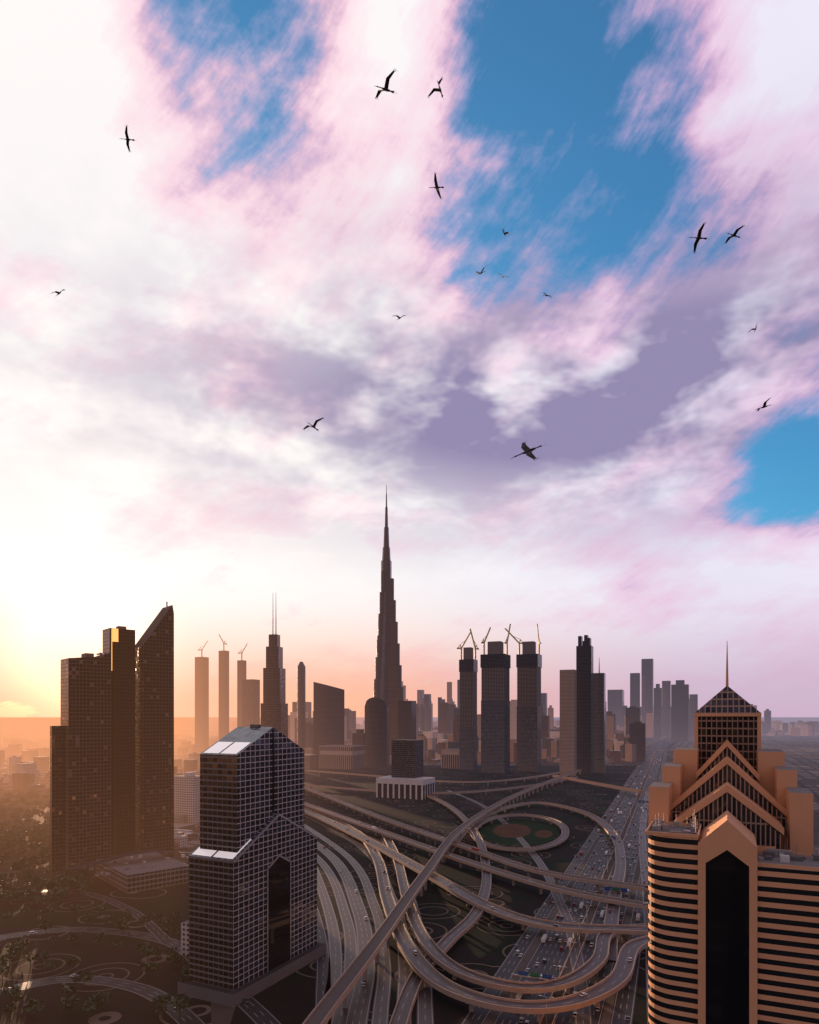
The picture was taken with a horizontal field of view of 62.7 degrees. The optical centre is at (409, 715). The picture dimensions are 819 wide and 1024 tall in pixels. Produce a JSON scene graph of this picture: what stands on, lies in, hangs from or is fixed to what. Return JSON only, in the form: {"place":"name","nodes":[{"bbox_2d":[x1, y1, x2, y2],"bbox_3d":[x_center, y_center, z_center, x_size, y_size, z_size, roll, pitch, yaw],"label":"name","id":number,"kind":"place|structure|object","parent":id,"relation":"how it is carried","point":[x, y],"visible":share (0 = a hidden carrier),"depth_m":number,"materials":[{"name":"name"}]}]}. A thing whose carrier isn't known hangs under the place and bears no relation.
{"place":"outdoors","nodes":[
{"label":"outdoors","id":0,"kind":"place"},
{"bbox_2d":[0,765,647,1023],"bbox_3d":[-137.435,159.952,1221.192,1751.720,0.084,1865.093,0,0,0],"label":"ground","id":1,"kind":"structure","parent":0,"point":[485,943],"depth_m":575.01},
{"bbox_2d":[0,788,199,1020],"bbox_3d":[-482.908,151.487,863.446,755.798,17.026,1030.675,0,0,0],"label":"park trees","id":2,"kind":"object","parent":1,"relation":"on","point":[61,880],"visible":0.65,"depth_m":558.34,"materials":[{"name":"green plant"}]},
{"bbox_2d":[50,602,193,892],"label":"twin sail towers","id":3,"kind":"structure","parent":1,"relation":"on","point":[111,768],"depth_m":681.56,"materials":[{"name":"brown glass"}]},
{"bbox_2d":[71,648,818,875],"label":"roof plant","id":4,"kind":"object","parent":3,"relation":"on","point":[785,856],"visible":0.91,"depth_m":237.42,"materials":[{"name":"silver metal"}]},
{"bbox_2d":[178,724,325,1007],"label":"high-rise building","id":5,"kind":"structure","parent":1,"relation":"on","point":[252,893],"depth_m":391.20,"materials":[{"name":"grey glass"}]},
{"bbox_2d":[0,790,648,1023],"bbox_3d":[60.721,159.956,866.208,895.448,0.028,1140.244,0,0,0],"label":"roads","id":6,"kind":"structure","parent":1,"relation":"on","point":[330,969],"depth_m":463.40,"materials":[{"name":"grey asphalt"}]},
{"bbox_2d":[29,792,647,1008],"bbox_3d":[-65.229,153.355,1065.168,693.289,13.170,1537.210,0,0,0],"label":"ramp vehicles","id":7,"kind":"object","parent":6,"relation":"on","point":[246,1000],"visible":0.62,"depth_m":529.46,"materials":[{"name":"white metal"}]},
{"bbox_2d":[374,484,403,763],"bbox_3d":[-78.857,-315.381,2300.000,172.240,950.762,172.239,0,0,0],"label":"skyscraper","id":8,"kind":"structure","parent":1,"relation":"on","point":[388,689],"depth_m":2282.87,"materials":[{"name":"grey glass"}]},
{"bbox_2d":[174,618,605,955],"bbox_3d":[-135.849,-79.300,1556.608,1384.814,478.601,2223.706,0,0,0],"label":"skyscrapers","id":9,"kind":"structure","parent":1,"relation":"on","point":[583,716],"depth_m":1907.70,"materials":[{"name":"concrete"}]},
{"bbox_2d":[0,719,818,850],"bbox_3d":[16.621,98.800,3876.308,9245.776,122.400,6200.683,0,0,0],"label":"distant city buildings","id":10,"kind":"structure","parent":1,"relation":"on","point":[24,756],"depth_m":2432.20,"materials":[{"name":"concrete"}]},
{"bbox_2d":[302,736,665,1023],"bbox_3d":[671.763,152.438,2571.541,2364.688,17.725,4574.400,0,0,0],"label":"interchange ramps","id":11,"kind":"object","parent":1,"relation":"on","point":[619,976],"visible":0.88,"depth_m":508.15,"materials":[{"name":"concrete"}]},
{"bbox_2d":[288,659,770,761],"bbox_3d":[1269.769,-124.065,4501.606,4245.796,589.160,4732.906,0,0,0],"label":"distant buildings","id":12,"kind":"structure","parent":1,"relation":"on","point":[667,709],"depth_m":3797.29,"materials":[{"name":"grey glass"}]},
{"bbox_2d":[648,644,818,1023],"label":"skyscraper","id":13,"kind":"structure","parent":1,"relation":"on","point":[733,932],"depth_m":231.43,"materials":[{"name":"beige stone"}]},
{"bbox_2d":[0,717,818,1023],"bbox_3d":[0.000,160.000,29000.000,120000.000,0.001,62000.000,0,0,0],"label":"ground","id":14,"kind":"structure","parent":0,"point":[802,755],"depth_m":2623.76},
{"bbox_2d":[0,0,818,716],"label":"sky","id":15,"kind":"structure","parent":0,"point":[236,279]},
{"bbox_2d":[50,69,771,459],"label":"birds","id":16,"kind":"object","parent":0,"point":[524,445],"visible":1,"depth_m":52.19},
{"bbox_2d":[461,737,668,1023],"bbox_3d":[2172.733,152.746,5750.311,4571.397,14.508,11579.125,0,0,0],"label":"highway road","id":17,"kind":"structure","parent":0,"point":[618,1007],"depth_m":504.77,"materials":[{"name":"grey asphalt"}]},
{"bbox_2d":[515,748,662,1023],"bbox_3d":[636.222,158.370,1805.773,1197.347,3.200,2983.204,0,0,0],"label":"cars","id":18,"kind":"object","parent":17,"relation":"on","point":[520,995],"visible":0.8,"depth_m":555.85,"materials":[{"name":"white metal"}]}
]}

